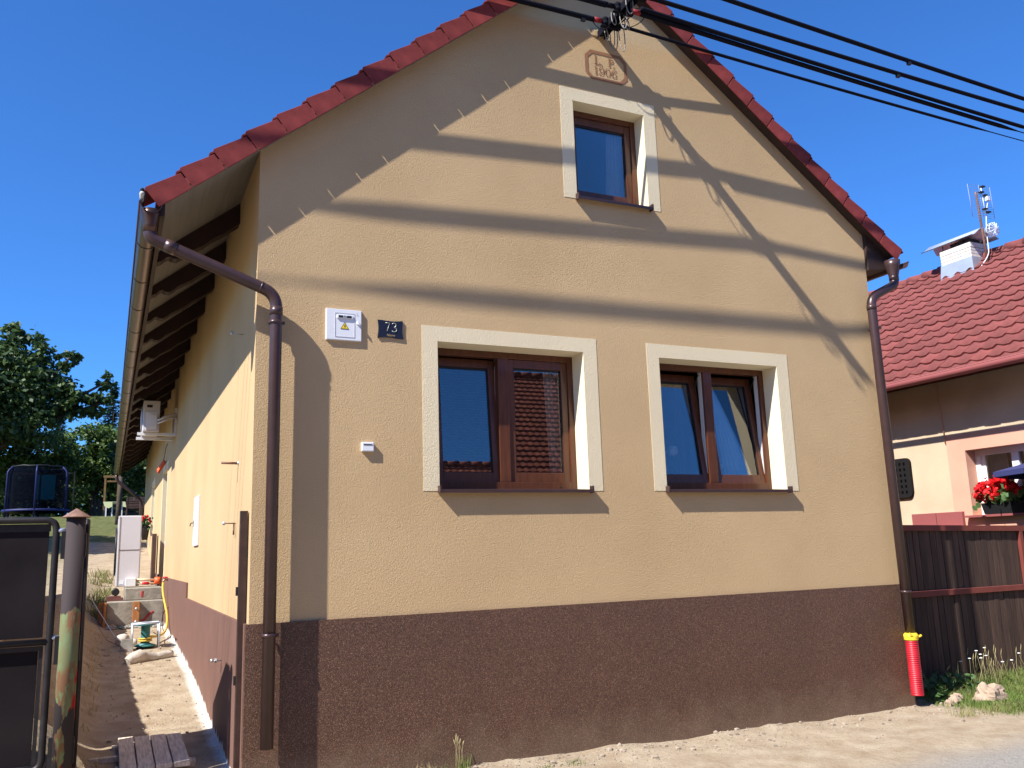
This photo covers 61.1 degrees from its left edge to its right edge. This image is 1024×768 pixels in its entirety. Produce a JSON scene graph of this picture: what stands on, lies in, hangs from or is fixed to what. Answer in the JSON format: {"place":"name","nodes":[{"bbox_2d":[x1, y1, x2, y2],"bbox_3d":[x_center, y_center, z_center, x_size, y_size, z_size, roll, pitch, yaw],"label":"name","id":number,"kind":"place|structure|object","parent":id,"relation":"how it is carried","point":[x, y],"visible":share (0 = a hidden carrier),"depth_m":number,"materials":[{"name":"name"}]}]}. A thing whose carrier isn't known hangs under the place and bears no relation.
{"place":"outdoors","nodes":[
{"label":"outdoors","id":0,"kind":"place"},
{"bbox_2d":[75,627,103,767],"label":"dry bank grass","id":1,"kind":"structure","parent":0,"point":[91,710],"depth_m":8.47,"materials":[{"name":"brown plant"}]},
{"bbox_2d":[0,515,1023,767],"bbox_3d":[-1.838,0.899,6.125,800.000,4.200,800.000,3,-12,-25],"label":"ground","id":2,"kind":"structure","parent":0,"point":[972,741],"depth_m":7.23,"materials":[{"name":"beige sand"}]},
{"bbox_2d":[0,464,70,516],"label":"trampoline","id":3,"kind":"object","parent":2,"relation":"on","point":[37,489],"visible":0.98,"depth_m":30.70,"materials":[{"name":"blue fabric"}]},
{"bbox_2d":[10,471,75,516],"bbox_3d":[-18.257,4.385,33.819,2.152,1.950,0.340,3,-12,-25],"label":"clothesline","id":4,"kind":"object","parent":2,"relation":"on","point":[73,490],"visible":0.23,"depth_m":34.16,"materials":[{"name":"brown metal"}]},
{"bbox_2d":[0,425,87,493],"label":"tree","id":5,"kind":"object","parent":2,"relation":"on","point":[65,456],"visible":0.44,"depth_m":37.04,"materials":[{"name":"green plant"}]},
{"bbox_2d":[0,445,89,516],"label":"tree","id":6,"kind":"object","parent":2,"relation":"on","point":[83,492],"visible":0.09,"depth_m":42.64,"materials":[{"name":"green plant"}]},
{"bbox_2d":[50,419,67,454],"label":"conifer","id":7,"kind":"object","parent":2,"relation":"on","point":[62,423],"visible":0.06,"depth_m":59.46,"materials":[{"name":"green plant"}]},
{"bbox_2d":[0,321,118,459],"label":"tree","id":8,"kind":"object","parent":2,"relation":"on","point":[34,395],"visible":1,"depth_m":34.55,"materials":[{"name":"green plant"}]},
{"bbox_2d":[46,508,90,767],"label":"gate post","id":9,"kind":"object","parent":2,"relation":"on","point":[61,741],"visible":1,"depth_m":5.73,"materials":[{"name":"metal"}]},
{"bbox_2d":[0,517,65,767],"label":"steel gate","id":10,"kind":"structure","parent":9,"relation":"attached to","point":[24,544],"depth_m":5.69,"materials":[{"name":"metal"}]},
{"bbox_2d":[71,518,90,767],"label":"open gate","id":11,"kind":"structure","parent":9,"relation":"attached to","point":[81,633],"depth_m":5.90,"materials":[{"name":"metal"}]},
{"bbox_2d":[0,465,143,516],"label":"distant wood","id":12,"kind":"object","parent":2,"relation":"on","point":[85,506],"visible":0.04,"depth_m":45.02,"materials":[{"name":"green plant"}]},
{"bbox_2d":[42,420,140,515],"bbox_3d":[-18.914,4.051,40.153,5.975,4.741,3.139,3,-12,-25],"label":"tree","id":13,"kind":"object","parent":2,"relation":"on","point":[95,449],"visible":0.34,"depth_m":39.61,"materials":[{"name":"green plant"}]},
{"bbox_2d":[85,565,116,619],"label":"bank weeds","id":14,"kind":"object","parent":2,"relation":"on","point":[101,598],"visible":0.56,"depth_m":15.61,"materials":[{"name":"green plant"}]},
{"bbox_2d":[88,755,118,763],"bbox_3d":[-3.005,2.812,6.471,0.280,0.060,0.050,3,-12,-25],"label":"loose batten","id":15,"kind":"object","parent":2,"relation":"on","point":[108,759],"visible":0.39,"depth_m":6.45,"materials":[{"name":"grey wood"}]},
{"bbox_2d":[92,601,115,637],"bbox_3d":[-5.589,3.301,12.070,0.040,0.511,1.873,7,-14,-40],"label":"steel rod","id":16,"kind":"object","parent":2,"relation":"on","point":[104,619],"visible":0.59,"depth_m":12.26,"materials":[{"name":"metal"}]},
{"bbox_2d":[97,387,120,511],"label":"conifer","id":17,"kind":"object","parent":2,"relation":"on","point":[114,413],"visible":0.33,"depth_m":48.07,"materials":[{"name":"green plant"}]},
{"bbox_2d":[92,618,126,649],"bbox_3d":[-5.318,3.292,11.476,0.030,0.329,1.560,7,-14,-40],"label":"steel rod","id":18,"kind":"object","parent":2,"relation":"on","point":[104,636],"visible":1,"depth_m":11.66,"materials":[{"name":"grey metal"}]},
{"bbox_2d":[102,475,120,515],"bbox_3d":[-15.389,4.339,33.329,0.600,1.650,0.080,3,-12,-25],"label":"swing frame","id":19,"kind":"object","parent":2,"relation":"on","point":[106,477],"visible":0.59,"depth_m":33.32,"materials":[{"name":"brown wood"}]},
{"bbox_2d":[105,502,122,516],"bbox_3d":[-14.370,4.543,31.349,0.630,0.510,0.700,3,-12,-25],"label":"garden table","id":20,"kind":"object","parent":2,"relation":"on","point":[112,508],"visible":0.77,"depth_m":31.06,"materials":[{"name":"white plastic"}]},
{"bbox_2d":[103,502,125,507],"bbox_3d":[-14.355,4.393,31.373,0.760,0.232,0.765,3,-12,-25],"label":"tablecloth","id":21,"kind":"object","parent":20,"relation":"on","point":[108,504],"visible":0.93,"depth_m":30.96,"materials":[{"name":"beige fabric"}]},
{"bbox_2d":[114,477,122,524],"bbox_3d":[-12.464,3.793,27.508,0.176,1.703,0.166,-1,-11,-2],"label":"tree","id":22,"kind":"object","parent":2,"relation":"on","point":[119,504],"visible":0.69,"depth_m":27.47,"materials":[{"name":"plant"}]},
{"bbox_2d":[97,499,144,515],"bbox_3d":[-15.762,5.202,36.403,2.940,0.800,0.100,3,-12,-25],"label":"slat fence","id":23,"kind":"object","parent":2,"relation":"on","point":[123,513],"visible":0.41,"depth_m":36.04,"materials":[{"name":"brown wood"}]},
{"bbox_2d":[115,634,136,645],"bbox_3d":[-5.089,3.386,11.447,0.269,0.189,0.186,3,-12,-25],"label":"plastic sack","id":24,"kind":"object","parent":2,"relation":"on","point":[119,638],"visible":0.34,"depth_m":11.38,"materials":[{"name":"white plastic"}]},
{"bbox_2d":[106,442,146,511],"bbox_3d":[-15.520,3.835,37.390,3.667,4.239,3.479,3,-12,-25],"label":"tree","id":25,"kind":"object","parent":2,"relation":"on","point":[135,472],"visible":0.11,"depth_m":36.63,"materials":[{"name":"green plant"}]},
{"bbox_2d":[120,639,132,651],"bbox_3d":[-4.893,3.320,11.026,0.159,0.169,0.196,3,-12,-25],"label":"stone block","id":26,"kind":"object","parent":2,"relation":"on","point":[127,644],"depth_m":10.96,"materials":[{"name":"grey stone"}]},
{"bbox_2d":[97,586,163,627],"bbox_3d":[-6.353,3.825,14.438,0.960,0.845,1.561,3,-12,-25],"label":"concrete base","id":27,"kind":"object","parent":2,"relation":"on","point":[141,603],"visible":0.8,"depth_m":13.97,"materials":[{"name":"concrete"}]},
{"bbox_2d":[106,596,122,601],"bbox_3d":[-6.570,3.545,14.356,0.260,0.073,0.330,3,-12,-25],"label":"roof tile stack","id":28,"kind":"object","parent":27,"relation":"on","point":[114,598],"visible":1,"depth_m":14.23,"materials":[{"name":"red ceramic"}]},
{"bbox_2d":[112,588,119,595],"bbox_3d":[-6.593,3.459,14.442,0.120,0.117,0.273,3,-12,-25],"label":"black duct","id":29,"kind":"object","parent":28,"relation":"on","point":[115,591],"visible":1,"depth_m":14.32,"materials":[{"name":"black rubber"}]},
{"bbox_2d":[113,516,160,586],"bbox_3d":[-6.678,2.977,15.494,0.750,1.205,1.160,3,-12,-25],"label":"utility cabinet","id":30,"kind":"object","parent":27,"relation":"on","point":[127,554],"visible":1,"depth_m":15.04,"materials":[{"name":"white plastic"}]},
{"bbox_2d":[104,622,163,629],"bbox_3d":[-5.930,3.813,13.672,0.887,0.106,0.590,3,-12,-25],"label":"rubble","id":31,"kind":"object","parent":2,"relation":"on","point":[115,626],"visible":0.6,"depth_m":13.53,"materials":[{"name":"grey stone"}]},
{"bbox_2d":[125,496,144,515],"bbox_3d":[-13.471,4.453,31.188,0.720,0.850,0.570,3,-12,-25],"label":"garden bench","id":32,"kind":"object","parent":2,"relation":"on","point":[133,504],"visible":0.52,"depth_m":30.92,"materials":[{"name":"brown wood"}]},
{"bbox_2d":[131,621,160,647],"bbox_3d":[-4.747,3.255,11.242,0.340,0.330,0.322,3,-12,-25],"label":"hose reel","id":33,"kind":"object","parent":2,"relation":"on","point":[144,639],"visible":0.98,"depth_m":11.19,"materials":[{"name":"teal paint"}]},
{"bbox_2d":[124,649,173,664],"bbox_3d":[-4.313,3.215,10.262,0.166,0.170,0.638,-7,-12,27],"label":"plastic sack","id":34,"kind":"object","parent":2,"relation":"on","point":[138,656],"visible":0.93,"depth_m":10.17,"materials":[{"name":"white plastic"}]},
{"bbox_2d":[150,534,156,584],"bbox_3d":[-7.058,3.533,17.078,0.070,1.150,0.420,3,-12,-25],"label":"dark board","id":35,"kind":"object","parent":2,"relation":"on","point":[153,556],"visible":0.64,"depth_m":16.93,"materials":[{"name":"brown wood"}]},
{"bbox_2d":[112,733,195,767],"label":"plank pallet","id":36,"kind":"object","parent":2,"relation":"on","point":[142,745],"visible":1,"depth_m":6.47,"materials":[{"name":"grey wood"}]},
{"bbox_2d":[164,623,230,767],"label":"plaster splash","id":37,"kind":"object","parent":2,"relation":"on","point":[204,705],"visible":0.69,"depth_m":8.30,"materials":[{"name":"white paint"}]},
{"bbox_2d":[233,511,247,767],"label":"closing post","id":38,"kind":"object","parent":2,"relation":"on","point":[241,588],"visible":0.94,"depth_m":6.05,"materials":[{"name":"metal"}]},
{"bbox_2d":[453,736,463,767],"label":"seed stalks","id":39,"kind":"object","parent":2,"relation":"on","point":[456,739],"visible":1,"depth_m":6.33,"materials":[{"name":"beige plant"}]},
{"bbox_2d":[453,753,474,767],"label":"grass tuft","id":40,"kind":"object","parent":2,"relation":"on","point":[467,765],"visible":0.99,"depth_m":6.31,"materials":[{"name":"green plant"}]},
{"bbox_2d":[114,0,916,767],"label":"house","id":41,"kind":"structure","parent":2,"relation":"on","point":[452,206],"depth_m":7.46,"materials":[{"name":"paint"}]},
{"bbox_2d":[139,188,145,205],"bbox_3d":[-2.579,-1.311,6.062,0.044,0.110,0.087,3,-12,-25],"label":"bird","id":42,"kind":"object","parent":41,"relation":"on","point":[142,195],"visible":1,"depth_m":6.04},
{"bbox_2d":[141,515,152,539],"bbox_3d":[-8.557,3.329,20.167,0.354,0.580,0.363,-4,-11,10],"label":"flower pot","id":43,"kind":"object","parent":41,"relation":"hanging from","point":[145,527],"visible":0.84,"depth_m":20.12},
{"bbox_2d":[136,400,177,440],"bbox_3d":[-5.677,0.595,13.899,0.584,0.535,0.866,3,-12,-25],"label":"air conditioner","id":44,"kind":"object","parent":41,"relation":"attached to","point":[150,421],"visible":1,"depth_m":13.57,"materials":[{"name":"white plastic"}]},
{"bbox_2d":[190,495,199,545],"bbox_3d":[-3.631,1.573,9.927,0.036,0.550,0.812,3,-12,-25],"label":"wall cabinet","id":45,"kind":"object","parent":41,"relation":"attached to","point":[196,516],"depth_m":9.68,"materials":[{"name":"white plastic"}]},
{"bbox_2d":[222,522,235,534],"bbox_3d":[-2.220,1.131,6.811,0.105,0.104,0.030,5,-13,-33],"label":"wall hook","id":46,"kind":"object","parent":41,"relation":"attached to","point":[223,523],"depth_m":6.83,"materials":[{"name":"metal"}]},
{"bbox_2d":[221,461,238,464],"bbox_3d":[-2.219,0.623,6.850,0.144,0.028,0.044,3,-12,-25],"label":"wall hook","id":47,"kind":"object","parent":41,"relation":"attached to","point":[237,463],"depth_m":6.84,"materials":[{"name":"metal"}]},
{"bbox_2d":[325,308,360,341],"bbox_3d":[-1.285,-0.453,6.640,0.276,0.246,0.042,3,-12,-25],"label":"meter box","id":48,"kind":"object","parent":41,"relation":"attached to","point":[342,325],"visible":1,"depth_m":6.63,"materials":[{"name":"white plastic"}]},
{"bbox_2d":[326,308,360,340],"bbox_3d":[-1.285,-0.453,6.643,0.269,0.240,0.012,3,-12,-25],"label":"door","id":49,"kind":"structure","parent":48,"relation":"in","point":[334,324],"depth_m":6.63,"materials":[{"name":"white plastic"}]},
{"bbox_2d":[361,442,373,451],"bbox_3d":[-1.089,0.474,6.545,0.094,0.070,0.034,3,-12,-25],"label":"outdoor sensor","id":50,"kind":"object","parent":41,"relation":"attached to","point":[367,446],"visible":1,"depth_m":6.53,"materials":[{"name":"white plastic"}]},
{"bbox_2d":[377,320,402,338],"bbox_3d":[-0.952,-0.429,6.803,0.209,0.146,0.016,3,-12,-25],"label":"number plate","id":51,"kind":"object","parent":41,"relation":"attached to","point":[390,329],"visible":1,"depth_m":6.80,"materials":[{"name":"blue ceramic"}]},
{"bbox_2d":[439,369,490,469],"bbox_3d":[-0.419,0.337,7.353,0.580,1.064,0.030,3,-12,-25],"label":"window blind","id":52,"kind":"object","parent":41,"relation":"attached to","point":[465,425],"depth_m":7.36,"materials":[{"name":"grey"}]},
{"bbox_2d":[438,348,594,493],"bbox_3d":[-0.040,0.316,7.262,1.364,1.214,0.429,3,-12,-25],"label":"window","id":53,"kind":"structure","parent":41,"relation":"in","point":[503,477],"depth_m":7.34,"materials":[{"name":"brown wood"}]},
{"bbox_2d":[507,0,594,21],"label":"overhead wire","id":54,"kind":"object","parent":41,"relation":"attached to","point":[583,17],"visible":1,"depth_m":7.83,"materials":[{"name":"black"}]},
{"bbox_2d":[543,372,561,472],"bbox_3d":[0.371,0.341,7.622,0.200,1.040,0.039,3,-12,-25],"label":"curtain","id":55,"kind":"object","parent":41,"relation":"hanging from","point":[550,383],"visible":0.63,"depth_m":7.62,"materials":[{"name":"fabric"}]},
{"bbox_2d":[585,49,626,84],"bbox_3d":[0.889,-2.987,8.195,0.456,0.302,0.001,3,-12,-25],"label":"date panel","id":56,"kind":"object","parent":41,"relation":"attached to","point":[590,51],"visible":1,"depth_m":8.19,"materials":[{"name":"paint"}]},
{"bbox_2d":[573,110,653,211],"bbox_3d":[0.881,-2.087,8.105,0.797,0.976,0.284,3,-12,-25],"label":"window","id":57,"kind":"structure","parent":41,"relation":"in","point":[623,132],"depth_m":8.28,"materials":[{"name":"brown wood"}]},
{"bbox_2d":[606,133,624,197],"bbox_3d":[0.992,-2.070,8.353,0.250,0.830,0.024,3,-12,-25],"label":"curtain","id":58,"kind":"object","parent":41,"relation":"hanging from","point":[614,176],"visible":0.7,"depth_m":8.35,"materials":[{"name":"fabric"}]},
{"bbox_2d":[591,0,652,51],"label":"service bracket","id":59,"kind":"object","parent":41,"relation":"attached to","point":[614,21],"visible":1,"depth_m":8.00,"materials":[{"name":"black metal"}]},
{"bbox_2d":[578,0,607,7],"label":"overhead wire","id":60,"kind":"object","parent":59,"relation":"attached to","point":[602,3],"visible":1,"depth_m":7.76,"materials":[{"name":"black"}]},
{"bbox_2d":[628,26,1023,141],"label":"overhead wire","id":61,"kind":"object","parent":59,"relation":"attached to","point":[787,74],"visible":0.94,"depth_m":9.10,"materials":[{"name":"black"}]},
{"bbox_2d":[639,6,1023,128],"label":"overhead wire","id":62,"kind":"object","parent":59,"relation":"attached to","point":[781,52],"visible":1,"depth_m":8.80,"materials":[{"name":"black"}]},
{"bbox_2d":[640,12,1023,132],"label":"overhead wire","id":63,"kind":"object","parent":59,"relation":"attached to","point":[792,61],"visible":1,"depth_m":8.81,"materials":[{"name":"black"}]},
{"bbox_2d":[653,0,1023,112],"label":"overhead wire","id":64,"kind":"object","parent":59,"relation":"attached to","point":[897,74],"visible":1,"depth_m":8.60,"materials":[{"name":"black"}]},
{"bbox_2d":[666,446,677,473],"bbox_3d":[1.507,0.785,8.119,0.110,0.424,0.110,3,-12,-25],"label":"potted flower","id":65,"kind":"object","parent":41,"relation":"in","point":[671,451],"visible":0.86,"depth_m":8.12,"materials":[{"name":"blue plant"}]},
{"bbox_2d":[720,464,725,474],"bbox_3d":[2.007,0.881,8.327,0.090,0.233,0.078,-6,-12,23],"label":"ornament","id":66,"kind":"object","parent":41,"relation":"in","point":[722,466],"visible":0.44,"depth_m":8.32,"materials":[{"name":"blue ceramic"}]},
{"bbox_2d":[659,363,792,492],"bbox_3d":[1.882,0.427,8.171,1.390,1.217,0.486,3,-12,-25],"label":"window","id":67,"kind":"structure","parent":41,"relation":"in","point":[729,401],"depth_m":8.35,"materials":[{"name":"brown wood"}]},
{"bbox_2d":[714,418,738,474],"bbox_3d":[2.153,0.496,8.570,0.480,1.100,0.039,3,-12,-25],"label":"curtain","id":68,"kind":"object","parent":41,"relation":"hanging from","point":[729,463],"visible":0.2,"depth_m":8.50,"materials":[{"name":"fabric"}]},
{"bbox_2d":[903,632,923,695],"bbox_3d":[3.853,2.672,8.311,0.152,0.585,0.137,3,-12,-25],"label":"drain hose","id":69,"kind":"object","parent":41,"relation":"attached to","point":[914,664],"visible":1,"depth_m":8.27,"materials":[{"name":"red plastic"}]},
{"bbox_3d":[-5.368,3.044,13.468,0.104,0.115,0.064,3,-12,-25],"label":"garden tap","id":70,"kind":"object","parent":41,"relation":"attached to","visible":0},
{"bbox_2d":[116,582,167,637],"bbox_3d":[-5.235,3.231,12.351,0.700,0.742,2.089,3,-12,-25],"label":"garden hose","id":71,"kind":"object","parent":70,"relation":"hanging from","point":[166,626],"visible":0.82,"depth_m":12.84,"materials":[{"name":"yellow rubber"}]},
{"bbox_2d":[95,630,1016,767],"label":"pebbles","id":72,"kind":"object","parent":2,"relation":"on","point":[656,756],"visible":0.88,"depth_m":7.24,"materials":[{"name":"beige gravel"}]},
{"bbox_2d":[560,757,585,765],"bbox_3d":[0.452,2.800,6.435,0.253,0.044,0.261,3,-12,-25],"label":"grass tuft","id":73,"kind":"object","parent":2,"relation":"on","point":[576,760],"visible":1,"depth_m":6.43,"materials":[{"name":"plant"}]},
{"bbox_2d":[931,683,947,701],"bbox_3d":[4.162,3.000,8.439,0.154,0.170,0.158,-5,-11,16],"label":"leafy weed","id":74,"kind":"object","parent":2,"relation":"on","point":[941,690],"visible":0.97,"depth_m":8.42,"materials":[{"name":"green plant"}]},
{"bbox_2d":[868,237,1023,591],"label":"neighbour house","id":75,"kind":"structure","parent":2,"relation":"on","point":[952,348],"depth_m":13.80,"materials":[{"name":"red tile"}]},
{"bbox_2d":[895,458,914,497],"bbox_3d":[6.356,1.597,14.545,0.055,0.645,0.820,3,-12,-25],"label":"wall grille","id":76,"kind":"object","parent":75,"relation":"attached to","point":[904,477],"depth_m":14.27,"materials":[{"name":"black"}]},
{"bbox_2d":[921,228,998,279],"bbox_3d":[8.853,-2.320,17.092,0.760,1.167,1.160,3,-12,-25],"label":"chimney","id":77,"kind":"object","parent":75,"relation":"on","point":[963,252],"visible":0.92,"depth_m":16.84,"materials":[{"name":"grey"}]},
{"bbox_2d":[967,184,994,265],"bbox_3d":[8.913,-2.951,16.384,0.633,1.710,0.212,0,-11,-9],"label":"antenna","id":78,"kind":"object","parent":75,"relation":"on","point":[987,197],"visible":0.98,"depth_m":16.43,"materials":[{"name":"silver metal"}]},
{"bbox_2d":[984,222,999,236],"bbox_3d":[9.013,-2.895,16.329,0.261,0.261,0.221,3,-12,-25],"label":"satellite dish","id":79,"kind":"object","parent":78,"relation":"attached to","point":[989,230],"visible":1,"depth_m":16.31,"materials":[{"name":"metal"}]},
{"bbox_2d":[964,444,1023,517],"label":"window","id":80,"kind":"structure","parent":75,"relation":"in","point":[988,461],"depth_m":13.18,"materials":[{"name":"white paint"}]},
{"bbox_2d":[972,476,1023,513],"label":"flower box","id":81,"kind":"object","parent":75,"relation":"on","point":[1000,499],"visible":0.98,"depth_m":12.64,"materials":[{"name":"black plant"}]},
{"bbox_2d":[944,700,953,705],"bbox_3d":[4.163,3.045,8.268,0.092,0.074,0.101,-6,-12,22],"label":"stone","id":82,"kind":"object","parent":2,"relation":"on","point":[949,702],"visible":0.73,"depth_m":8.24,"materials":[{"name":"stone"}]},
{"bbox_2d":[919,671,980,696],"bbox_3d":[4.263,3.061,8.825,1.099,0.219,0.332,3,-12,-25],"label":"nettle patch","id":83,"kind":"object","parent":2,"relation":"on","point":[933,679],"visible":0.45,"depth_m":8.89,"materials":[{"name":"green plant"}]},
{"bbox_2d":[948,694,961,703],"bbox_3d":[4.265,3.045,8.363,0.120,0.107,0.138,-7,-12,26],"label":"stone","id":84,"kind":"object","parent":2,"relation":"on","point":[954,697],"visible":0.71,"depth_m":8.32,"materials":[{"name":"stone"}]},
{"bbox_2d":[903,525,1023,680],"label":"board fence","id":85,"kind":"object","parent":2,"relation":"on","point":[954,622],"visible":0.64,"depth_m":9.51,"materials":[{"name":"brown wood"}]},
{"bbox_2d":[972,682,1007,701],"bbox_3d":[4.623,3.031,8.414,0.302,0.288,0.332,-10,-13,37],"label":"boulder","id":86,"kind":"object","parent":2,"relation":"on","point":[994,691],"visible":0.52,"depth_m":8.37,"materials":[{"name":"stone"}]},
{"bbox_2d":[959,646,1023,684],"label":"wildflowers","id":87,"kind":"object","parent":2,"relation":"on","point":[990,665],"visible":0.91,"depth_m":9.18,"materials":[{"name":"green plant"}]},
{"bbox_2d":[993,463,1023,479],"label":"parasol","id":88,"kind":"object","parent":2,"relation":"on","point":[1015,472],"visible":1,"depth_m":11.94,"materials":[{"name":"blue fabric"}]},
{"bbox_2d":[0,0,1023,513],"label":"sky","id":89,"kind":"structure","parent":0,"point":[102,102],"materials":[{"name":"blue"}]},
{"bbox_2d":[722,0,1023,100],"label":"overhead wire","id":90,"kind":"object","parent":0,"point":[908,61],"visible":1,"depth_m":8.59,"materials":[{"name":"black"}]},
{"bbox_2d":[916,665,1023,714],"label":"grass","id":91,"kind":"structure","parent":0,"point":[1014,687],"depth_m":8.70,"materials":[{"name":"green plant"}]},
{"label":"loose wire","id":92,"kind":"object","parent":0,"visible":0},
{"bbox_2d":[157,460,165,473],"bbox_3d":[-6.398,1.508,15.840,0.236,0.243,0.110,-6,-12,22],"label":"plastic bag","id":93,"kind":"object","parent":92,"relation":"hanging from","point":[161,465],"visible":1,"depth_m":15.80,"materials":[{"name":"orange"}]}
]}

